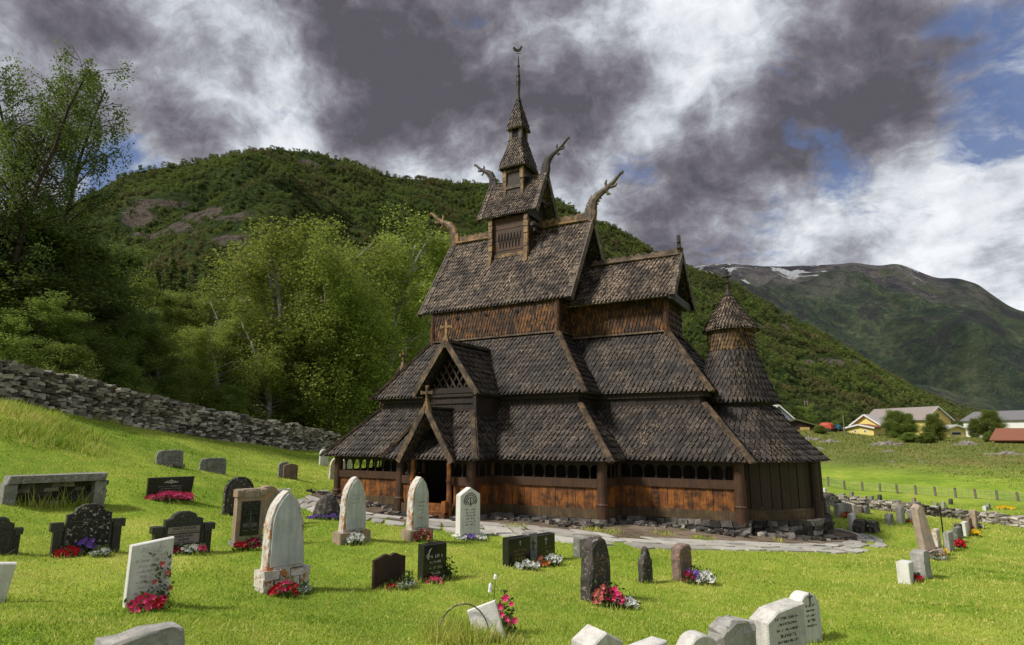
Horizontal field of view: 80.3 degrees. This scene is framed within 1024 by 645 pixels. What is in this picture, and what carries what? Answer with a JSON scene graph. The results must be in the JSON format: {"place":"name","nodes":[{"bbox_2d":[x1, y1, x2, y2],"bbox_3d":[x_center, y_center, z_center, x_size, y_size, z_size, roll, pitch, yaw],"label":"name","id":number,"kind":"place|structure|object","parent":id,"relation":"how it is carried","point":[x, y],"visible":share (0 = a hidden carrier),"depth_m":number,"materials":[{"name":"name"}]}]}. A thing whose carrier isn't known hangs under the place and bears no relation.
{"place":"outdoors","nodes":[
{"label":"outdoors","id":0,"kind":"place"},
{"bbox_2d":[53,151,962,423],"bbox_3d":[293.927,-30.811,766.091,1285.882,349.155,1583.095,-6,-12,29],"label":"wooded hill","id":1,"kind":"structure","parent":0,"point":[145,211],"depth_m":426.61,"materials":[{"name":"green plant"}]},
{"bbox_2d":[35,145,979,430],"bbox_3d":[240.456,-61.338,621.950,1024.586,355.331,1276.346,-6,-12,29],"label":"forest","id":2,"kind":"object","parent":1,"relation":"on","point":[867,369],"visible":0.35,"depth_m":505.88,"materials":[{"name":"green plant"}]},
{"bbox_2d":[0,396,1023,644],"bbox_3d":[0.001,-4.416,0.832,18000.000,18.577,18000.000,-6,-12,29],"label":"ground","id":3,"kind":"structure","parent":0,"point":[850,474],"depth_m":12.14,"materials":[{"name":"green plant"}]},
{"bbox_2d":[0,562,16,602],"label":"gravestone","id":4,"kind":"object","parent":3,"relation":"on","point":[7,569],"visible":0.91,"depth_m":7.45,"materials":[{"name":"white stone"}]},
{"bbox_2d":[0,516,23,554],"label":"gravestone","id":5,"kind":"object","parent":3,"relation":"on","point":[10,534],"visible":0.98,"depth_m":10.36,"materials":[{"name":"stone"}]},
{"bbox_2d":[0,209,76,348],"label":"broadleaf tree","id":6,"kind":"object","parent":3,"relation":"on","point":[9,265],"visible":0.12,"depth_m":33.60,"materials":[{"name":"green plant"}]},
{"bbox_2d":[0,289,105,372],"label":"broadleaf tree","id":7,"kind":"object","parent":3,"relation":"on","point":[22,346],"visible":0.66,"depth_m":31.24,"materials":[{"name":"green plant"}]},
{"bbox_2d":[0,472,108,505],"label":"box tomb","id":8,"kind":"object","parent":3,"relation":"on","point":[12,486],"visible":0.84,"depth_m":13.93,"materials":[{"name":"grey stone"}]},
{"bbox_2d":[4,298,120,375],"bbox_3d":[-26.495,1.633,35.442,6.454,6.028,6.352,4,-11,-18],"label":"broadleaf tree","id":9,"kind":"object","parent":3,"relation":"on","point":[101,358],"visible":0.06,"depth_m":35.89,"materials":[{"name":"green plant"}]},
{"bbox_2d":[26,339,103,380],"bbox_3d":[-22.612,2.663,30.617,3.576,3.579,3.581,6,-12,-28],"label":"bush","id":10,"kind":"object","parent":3,"relation":"on","point":[70,358],"visible":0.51,"depth_m":30.30,"materials":[{"name":"green plant"}]},
{"bbox_2d":[52,544,81,558],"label":"flower bed","id":11,"kind":"object","parent":3,"relation":"on","point":[72,550],"visible":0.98,"depth_m":10.51,"materials":[{"name":"red plant"}]},
{"bbox_2d":[0,38,136,356],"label":"birch tree","id":12,"kind":"object","parent":3,"relation":"on","point":[59,133],"visible":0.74,"depth_m":34.82,"materials":[{"name":"green plant"}]},
{"bbox_2d":[0,49,138,326],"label":"birch tree","id":13,"kind":"object","parent":3,"relation":"on","point":[98,136],"visible":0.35,"depth_m":37.74,"materials":[{"name":"green plant"}]},
{"bbox_2d":[0,198,159,383],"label":"broadleaf tree","id":14,"kind":"object","parent":3,"relation":"on","point":[66,245],"visible":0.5,"depth_m":35.36,"materials":[{"name":"green plant"}]},
{"bbox_2d":[49,503,125,557],"bbox_3d":[-7.661,3.795,10.947,1.120,1.023,0.240,10,-16,-41],"label":"gravestone","id":15,"kind":"object","parent":3,"relation":"on","point":[99,524],"visible":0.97,"depth_m":10.92,"materials":[{"name":"stone"}]},
{"bbox_2d":[77,534,97,555],"bbox_3d":[-7.623,3.975,10.874,0.386,0.386,0.608,6,-12,-28],"label":"flower bed","id":16,"kind":"object","parent":3,"relation":"on","point":[91,544],"visible":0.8,"depth_m":10.78,"materials":[{"name":"purple plant"}]},
{"bbox_2d":[71,241,166,366],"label":"broadleaf tree","id":17,"kind":"object","parent":3,"relation":"on","point":[128,307],"visible":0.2,"depth_m":42.15,"materials":[{"name":"green plant"}]},
{"bbox_2d":[98,360,157,394],"bbox_3d":[-23.692,4.077,36.994,3.433,3.431,3.428,-6,-12,29],"label":"bush","id":18,"kind":"object","parent":3,"relation":"on","point":[120,379],"visible":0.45,"depth_m":36.67,"materials":[{"name":"green plant"}]},
{"bbox_2d":[94,622,184,644],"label":"gravestone","id":19,"kind":"object","parent":3,"relation":"on","point":[167,633],"visible":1,"depth_m":4.71,"materials":[{"name":"stone"}]},
{"bbox_2d":[122,536,173,607],"bbox_3d":[-4.460,3.132,7.443,0.481,0.915,0.143,10,-17,-41],"label":"gravestone","id":20,"kind":"object","parent":3,"relation":"on","point":[140,563],"visible":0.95,"depth_m":7.41,"materials":[{"name":"white stone"}]},
{"bbox_2d":[123,589,173,613],"bbox_3d":[-4.265,3.252,7.075,0.537,0.262,0.590,6,-12,-31],"label":"flower bed","id":21,"kind":"object","parent":3,"relation":"on","point":[149,600],"visible":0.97,"depth_m":6.99,"materials":[{"name":"pink plant"}]},
{"bbox_2d":[143,551,174,601],"bbox_3d":[-4.350,3.158,7.486,0.346,0.669,0.461,6,-12,-30],"label":"rose bush","id":22,"kind":"object","parent":3,"relation":"on","point":[161,564],"visible":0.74,"depth_m":7.42,"materials":[{"name":"green plant"}]},
{"bbox_2d":[118,269,206,388],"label":"broadleaf tree","id":23,"kind":"object","parent":3,"relation":"on","point":[166,304],"visible":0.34,"depth_m":53.76,"materials":[{"name":"green plant"}]},
{"bbox_2d":[108,312,217,404],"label":"broadleaf tree","id":24,"kind":"object","parent":3,"relation":"on","point":[154,358],"visible":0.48,"depth_m":42.55,"materials":[{"name":"green plant"}]},
{"bbox_2d":[155,450,183,467],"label":"gravestone","id":25,"kind":"object","parent":3,"relation":"on","point":[169,457],"visible":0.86,"depth_m":21.43,"materials":[{"name":"grey stone"}]},
{"bbox_2d":[0,359,340,450],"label":"dry stone wall","id":26,"kind":"structure","parent":3,"relation":"on","point":[82,396],"depth_m":31.92,"materials":[{"name":"grey stone"}]},
{"bbox_2d":[146,476,194,500],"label":"gravestone","id":27,"kind":"object","parent":3,"relation":"on","point":[174,484],"visible":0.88,"depth_m":16.31,"materials":[{"name":"black stone"}]},
{"bbox_2d":[161,258,182,292],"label":"spruce tree","id":28,"kind":"object","parent":3,"relation":"on","point":[170,275],"visible":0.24,"depth_m":84.70,"materials":[{"name":"green plant"}]},
{"bbox_2d":[152,373,193,402],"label":"bush","id":29,"kind":"object","parent":3,"relation":"on","point":[175,390],"visible":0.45,"depth_m":41.35,"materials":[{"name":"green plant"}]},
{"bbox_2d":[145,490,206,502],"bbox_3d":[-9.053,4.630,16.206,1.649,0.329,0.992,6,-12,-29],"label":"flower bed","id":30,"kind":"object","parent":3,"relation":"on","point":[177,495],"visible":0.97,"depth_m":16.11,"materials":[{"name":"pink plant"}]},
{"bbox_2d":[149,511,215,551],"bbox_3d":[-6.293,4.059,11.584,1.090,0.886,0.240,10,-14,-41],"label":"gravestone","id":31,"kind":"object","parent":3,"relation":"on","point":[185,527],"visible":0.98,"depth_m":11.56,"materials":[{"name":"stone"}]},
{"bbox_2d":[143,289,231,370],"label":"broadleaf tree","id":32,"kind":"object","parent":3,"relation":"on","point":[192,324],"visible":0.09,"depth_m":59.46,"materials":[{"name":"green plant"}]},
{"bbox_2d":[173,541,208,555],"bbox_3d":[-6.086,4.248,11.419,0.721,0.238,0.752,6,-12,-27],"label":"flower bed","id":33,"kind":"object","parent":3,"relation":"on","point":[188,548],"visible":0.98,"depth_m":11.32,"materials":[{"name":"white plant"}]},
{"bbox_2d":[163,322,245,404],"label":"broadleaf tree","id":34,"kind":"object","parent":3,"relation":"on","point":[229,336],"visible":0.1,"depth_m":50.22,"materials":[{"name":"green plant"}]},
{"bbox_2d":[199,457,225,474],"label":"gravestone","id":35,"kind":"object","parent":3,"relation":"on","point":[215,465],"visible":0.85,"depth_m":23.35,"materials":[{"name":"grey stone"}]},
{"bbox_2d":[170,318,266,413],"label":"birch tree","id":36,"kind":"object","parent":3,"relation":"on","point":[211,344],"visible":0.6,"depth_m":47.58,"materials":[{"name":"green plant"}]},
{"bbox_2d":[174,275,265,413],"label":"birch tree","id":37,"kind":"object","parent":3,"relation":"on","point":[213,302],"visible":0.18,"depth_m":57.88,"materials":[{"name":"green plant"}]},
{"bbox_2d":[203,383,254,416],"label":"bush","id":38,"kind":"object","parent":3,"relation":"on","point":[231,398],"visible":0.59,"depth_m":46.34,"materials":[{"name":"green plant"}]},
{"bbox_2d":[222,476,253,515],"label":"gravestone","id":39,"kind":"object","parent":3,"relation":"on","point":[232,484],"visible":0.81,"depth_m":16.15,"materials":[{"name":"stone"}]},
{"bbox_2d":[230,535,261,551],"bbox_3d":[-5.327,4.463,12.278,0.682,0.306,0.635,5,-12,-23],"label":"flower bed","id":40,"kind":"object","parent":3,"relation":"on","point":[250,542],"visible":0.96,"depth_m":12.16,"materials":[{"name":"red plant"}]},
{"bbox_2d":[228,487,266,546],"bbox_3d":[-5.614,4.205,12.914,0.648,1.303,0.340,10,-14,-41],"label":"gravestone","id":41,"kind":"object","parent":3,"relation":"on","point":[248,513],"visible":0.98,"depth_m":12.82,"materials":[{"name":"grey stone"}]},
{"bbox_2d":[260,485,277,527],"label":"gravestone","id":42,"kind":"object","parent":3,"relation":"on","point":[272,493],"visible":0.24,"depth_m":15.11,"materials":[{"name":"beige stone"}]},
{"bbox_2d":[213,297,325,422],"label":"birch tree","id":43,"kind":"object","parent":3,"relation":"on","point":[265,385],"visible":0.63,"depth_m":50.95,"materials":[{"name":"green plant"}]},
{"bbox_2d":[254,490,310,593],"bbox_3d":[-3.546,3.441,9.409,0.722,1.626,0.435,10,-18,-41],"label":"gravestone","id":44,"kind":"object","parent":3,"relation":"on","point":[283,546],"visible":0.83,"depth_m":9.30,"materials":[{"name":"stone"}]},
{"bbox_2d":[266,575,302,598],"bbox_3d":[-3.349,3.901,8.941,0.518,0.321,0.570,4,-11,-20],"label":"flower bed","id":45,"kind":"object","parent":3,"relation":"on","point":[278,588],"visible":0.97,"depth_m":8.83,"materials":[{"name":"red plant"}]},
{"bbox_2d":[168,213,403,431],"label":"birch tree","id":46,"kind":"object","parent":3,"relation":"on","point":[250,267],"visible":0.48,"depth_m":54.59,"materials":[{"name":"green plant"}]},
{"bbox_2d":[282,464,297,478],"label":"gravestone","id":47,"kind":"object","parent":3,"relation":"on","point":[289,471],"visible":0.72,"depth_m":27.56,"materials":[{"name":"brown stone"}]},
{"bbox_2d":[261,335,357,430],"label":"broadleaf tree","id":48,"kind":"object","parent":3,"relation":"on","point":[324,414],"visible":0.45,"depth_m":51.62,"materials":[{"name":"green plant"}]},
{"bbox_2d":[312,494,339,519],"bbox_3d":[-5.199,5.238,17.046,0.847,0.789,0.604,10,-14,-41],"label":"natural boulder","id":49,"kind":"object","parent":3,"relation":"on","point":[327,504],"visible":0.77,"depth_m":16.88,"materials":[{"name":"stone"}]},
{"bbox_2d":[259,214,402,435],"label":"birch tree","id":50,"kind":"object","parent":3,"relation":"on","point":[321,264],"visible":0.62,"depth_m":52.80,"materials":[{"name":"green plant"}]},
{"bbox_2d":[332,476,370,544],"bbox_3d":[-3.602,4.295,13.732,0.769,1.584,0.378,10,-14,-41],"label":"gravestone","id":51,"kind":"object","parent":3,"relation":"on","point":[353,509],"visible":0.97,"depth_m":13.63,"materials":[{"name":"beige stone"}]},
{"bbox_2d":[305,269,413,437],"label":"birch tree","id":52,"kind":"object","parent":3,"relation":"on","point":[374,318],"visible":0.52,"depth_m":53.91,"materials":[{"name":"green plant"}]},
{"bbox_2d":[371,552,405,589],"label":"gravestone","id":53,"kind":"object","parent":3,"relation":"on","point":[385,566],"visible":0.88,"depth_m":10.00,"materials":[{"name":"brown stone"}]},
{"bbox_2d":[368,299,429,368],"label":"broadleaf tree","id":54,"kind":"object","parent":3,"relation":"on","point":[400,323],"visible":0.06,"depth_m":68.31,"materials":[{"name":"green plant"}]},
{"bbox_2d":[341,201,464,432],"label":"birch tree","id":55,"kind":"object","parent":3,"relation":"on","point":[415,290],"visible":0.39,"depth_m":64.04,"materials":[{"name":"green plant"}]},
{"bbox_2d":[396,570,416,590],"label":"flower bed","id":56,"kind":"object","parent":3,"relation":"on","point":[407,583],"visible":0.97,"depth_m":9.81,"materials":[{"name":"white plant"}]},
{"bbox_2d":[401,476,432,541],"bbox_3d":[-2.272,4.540,14.630,0.675,1.610,0.411,10,-14,-41],"label":"gravestone","id":57,"kind":"object","parent":3,"relation":"on","point":[418,508],"visible":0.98,"depth_m":14.52,"materials":[{"name":"beige stone"}]},
{"bbox_2d":[417,541,446,581],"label":"gravestone","id":58,"kind":"object","parent":3,"relation":"on","point":[431,557],"visible":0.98,"depth_m":10.53,"materials":[{"name":"black stone"}]},
{"bbox_2d":[451,487,483,536],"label":"gravestone","id":59,"kind":"object","parent":3,"relation":"on","point":[468,510],"visible":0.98,"depth_m":16.23,"materials":[{"name":"white stone"}]},
{"bbox_2d":[467,599,504,638],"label":"gravestone","id":60,"kind":"object","parent":3,"relation":"on","point":[489,610],"visible":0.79,"depth_m":7.01,"materials":[{"name":"white stone"}]},
{"bbox_2d":[497,589,517,634],"bbox_3d":[-0.082,3.498,7.301,0.309,0.556,0.501,2,-11,-12],"label":"flower bed","id":61,"kind":"object","parent":3,"relation":"on","point":[507,618],"visible":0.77,"depth_m":7.22,"materials":[{"name":"pink plant"}]},
{"bbox_2d":[502,534,529,566],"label":"gravestone","id":62,"kind":"object","parent":3,"relation":"on","point":[515,548],"visible":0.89,"depth_m":12.39,"materials":[{"name":"black stone"}]},
{"bbox_2d":[513,556,541,570],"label":"flower bed","id":63,"kind":"object","parent":3,"relation":"on","point":[525,563],"visible":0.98,"depth_m":11.95,"materials":[{"name":"white plant"}]},
{"bbox_2d":[522,531,536,561],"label":"gravestone","id":64,"kind":"object","parent":3,"relation":"on","point":[533,544],"visible":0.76,"depth_m":12.84,"materials":[{"name":"grey stone"}]},
{"bbox_2d":[537,532,554,559],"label":"gravestone","id":65,"kind":"object","parent":3,"relation":"on","point":[545,542],"visible":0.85,"depth_m":13.17,"materials":[{"name":"black stone"}]},
{"bbox_2d":[319,45,834,536],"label":"stave church","id":66,"kind":"structure","parent":3,"relation":"on","point":[559,367],"depth_m":22.27,"materials":[{"name":"brown wood"}]},
{"bbox_2d":[454,463,489,476],"bbox_3d":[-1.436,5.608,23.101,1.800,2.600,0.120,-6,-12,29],"label":"window","id":67,"kind":"structure","parent":66,"relation":"in","point":[457,471],"depth_m":23.03,"materials":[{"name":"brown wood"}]},
{"bbox_2d":[306,489,857,541],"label":"loose stones","id":68,"kind":"object","parent":3,"relation":"on","point":[719,531],"visible":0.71,"depth_m":19.22,"materials":[{"name":"stone"}]},
{"bbox_2d":[573,536,590,558],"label":"gravestone","id":69,"kind":"object","parent":3,"relation":"on","point":[578,542],"visible":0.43,"depth_m":13.60,"materials":[{"name":"grey stone"}]},
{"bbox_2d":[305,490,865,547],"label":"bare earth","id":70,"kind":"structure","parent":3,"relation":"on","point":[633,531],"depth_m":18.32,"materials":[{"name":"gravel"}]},
{"bbox_2d":[580,536,610,601],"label":"gravestone","id":71,"kind":"object","parent":3,"relation":"on","point":[595,560],"visible":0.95,"depth_m":9.72,"materials":[{"name":"stone"}]},
{"bbox_2d":[571,624,621,644],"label":"gravestone","id":72,"kind":"object","parent":3,"relation":"on","point":[587,634],"visible":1,"depth_m":5.50,"materials":[{"name":"stone"}]},
{"bbox_2d":[588,579,633,609],"bbox_3d":[1.517,4.223,9.460,0.642,0.397,0.729,1,-11,-4],"label":"flower bed","id":73,"kind":"object","parent":3,"relation":"on","point":[609,594],"visible":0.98,"depth_m":9.29,"materials":[{"name":"pink plant"}]},
{"bbox_2d":[638,546,652,582],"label":"gravestone","id":74,"kind":"object","parent":3,"relation":"on","point":[645,571],"visible":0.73,"depth_m":11.46,"materials":[{"name":"stone"}]},
{"bbox_2d":[629,636,666,644],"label":"gravestone","id":75,"kind":"object","parent":3,"relation":"on","point":[651,640],"visible":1,"depth_m":5.99,"materials":[{"name":"white stone"}]},
{"bbox_2d":[671,543,691,580],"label":"gravestone","id":76,"kind":"object","parent":3,"relation":"on","point":[681,557],"visible":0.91,"depth_m":11.79,"materials":[{"name":"pink stone"}]},
{"bbox_2d":[682,564,701,584],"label":"flower bed","id":77,"kind":"object","parent":3,"relation":"on","point":[688,573],"visible":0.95,"depth_m":11.42,"materials":[{"name":"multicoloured plant"}]},
{"bbox_2d":[676,630,716,644],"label":"gravestone","id":78,"kind":"object","parent":3,"relation":"on","point":[691,637],"visible":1,"depth_m":5.88,"materials":[{"name":"stone"}]},
{"bbox_2d":[696,565,716,585],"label":"flower bed","id":79,"kind":"object","parent":3,"relation":"on","point":[707,576],"visible":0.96,"depth_m":11.34,"materials":[{"name":"white plant"}]},
{"bbox_2d":[708,615,756,644],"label":"gravestone","id":80,"kind":"object","parent":3,"relation":"on","point":[727,630],"visible":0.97,"depth_m":6.11,"materials":[{"name":"stone"}]},
{"bbox_2d":[749,598,806,644],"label":"gravestone","id":81,"kind":"object","parent":3,"relation":"on","point":[780,622],"visible":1,"depth_m":6.68,"materials":[{"name":"stone"}]},
{"bbox_2d":[789,419,817,430],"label":"turf roof cabin","id":82,"kind":"object","parent":3,"relation":"on","point":[797,424],"visible":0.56,"depth_m":126.72,"materials":[{"name":"plant"}]},
{"bbox_2d":[789,590,822,642],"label":"gravestone","id":83,"kind":"object","parent":3,"relation":"on","point":[813,625],"visible":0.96,"depth_m":8.02,"materials":[{"name":"white stone"}]},
{"bbox_2d":[796,404,818,424],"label":"broadleaf tree","id":84,"kind":"object","parent":3,"relation":"on","point":[804,415],"visible":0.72,"depth_m":149.42,"materials":[{"name":"green plant"}]},
{"bbox_2d":[845,424,882,435],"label":"lean to shed","id":85,"kind":"object","parent":3,"relation":"on","point":[868,429],"visible":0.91,"depth_m":124.91,"materials":[{"name":"yellow paint"}]},
{"bbox_2d":[849,414,891,434],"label":"yellow barn","id":86,"kind":"structure","parent":3,"relation":"on","point":[872,419],"depth_m":128.38,"materials":[{"name":"paint"}]},
{"bbox_2d":[879,409,912,438],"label":"broadleaf tree","id":87,"kind":"object","parent":3,"relation":"on","point":[894,419],"visible":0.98,"depth_m":116.53,"materials":[{"name":"green plant"}]},
{"bbox_2d":[896,559,914,584],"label":"gravestone","id":88,"kind":"object","parent":3,"relation":"on","point":[905,570],"visible":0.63,"depth_m":11.94,"materials":[{"name":"white stone"}]},
{"bbox_2d":[900,411,919,435],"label":"broadleaf tree","id":89,"kind":"object","parent":3,"relation":"on","point":[914,426],"visible":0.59,"depth_m":116.15,"materials":[{"name":"green plant"}]},
{"bbox_2d":[797,429,1023,489],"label":"meadow grass","id":90,"kind":"structure","parent":3,"relation":"on","point":[982,445],"depth_m":77.44,"materials":[{"name":"green plant"}]},
{"bbox_2d":[870,406,954,434],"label":"yellow barn","id":91,"kind":"structure","parent":3,"relation":"on","point":[919,413],"depth_m":134.97,"materials":[{"name":"paint"}]},
{"bbox_2d":[910,549,931,578],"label":"gravestone","id":92,"kind":"object","parent":3,"relation":"on","point":[920,559],"visible":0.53,"depth_m":12.35,"materials":[{"name":"stone"}]},
{"bbox_2d":[823,492,1023,527],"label":"stone wall","id":93,"kind":"structure","parent":3,"relation":"on","point":[992,517],"depth_m":30.71,"materials":[{"name":"stone"}]},
{"bbox_2d":[823,476,1023,501],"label":"wire fence","id":94,"kind":"object","parent":3,"relation":"on","point":[935,492],"visible":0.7,"depth_m":48.16,"materials":[{"name":"grey metal"}]},
{"bbox_2d":[914,432,938,443],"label":"hedge","id":95,"kind":"object","parent":3,"relation":"on","point":[926,437],"visible":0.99,"depth_m":92.49,"materials":[{"name":"green plant"}]},
{"bbox_2d":[910,503,946,560],"bbox_3d":[11.446,5.862,16.892,0.676,1.597,0.463,-8,-10,-7],"label":"gravestone","id":96,"kind":"object","parent":3,"relation":"on","point":[924,537],"visible":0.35,"depth_m":16.80,"materials":[{"name":"stone"}]},
{"bbox_2d":[918,412,949,440],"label":"broadleaf tree","id":97,"kind":"object","parent":3,"relation":"on","point":[934,423],"visible":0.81,"depth_m":103.47,"materials":[{"name":"green plant"}]},
{"bbox_2d":[943,531,954,551],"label":"gravestone","id":98,"kind":"object","parent":3,"relation":"on","point":[948,538],"visible":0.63,"depth_m":18.96,"materials":[{"name":"stone"}]},
{"bbox_2d":[940,425,966,437],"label":"yellow shed","id":99,"kind":"structure","parent":3,"relation":"on","point":[957,431],"depth_m":130.14,"materials":[{"name":"paint"}]},
{"bbox_2d":[965,417,983,437],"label":"broadleaf tree","id":100,"kind":"object","parent":3,"relation":"on","point":[973,430],"visible":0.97,"depth_m":117.82,"materials":[{"name":"green plant"}]},
{"bbox_2d":[973,408,1010,436],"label":"broadleaf tree","id":101,"kind":"object","parent":3,"relation":"on","point":[991,421],"visible":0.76,"depth_m":116.22,"materials":[{"name":"green plant"}]},
{"bbox_2d":[960,410,1023,436],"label":"long building","id":102,"kind":"structure","parent":3,"relation":"on","point":[1015,418],"depth_m":145.66,"materials":[{"name":"white paint"}]},
{"bbox_2d":[989,428,1023,443],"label":"red roof shed","id":103,"kind":"structure","parent":3,"relation":"on","point":[1008,435],"depth_m":90.72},
{"bbox_2d":[0,0,1023,310],"label":"sky","id":104,"kind":"structure","parent":0,"point":[749,132],"materials":[{"name":"grey"}]},
{"bbox_2d":[298,495,886,553],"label":"path","id":105,"kind":"structure","parent":0,"point":[568,536],"depth_m":16.95,"materials":[{"name":"grey gravel"}]},
{"bbox_2d":[687,263,1023,410],"bbox_3d":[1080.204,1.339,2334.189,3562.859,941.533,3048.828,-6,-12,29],"label":"mountain","id":106,"kind":"structure","parent":0,"point":[956,341],"depth_m":1899.30,"materials":[{"name":"green plant"}]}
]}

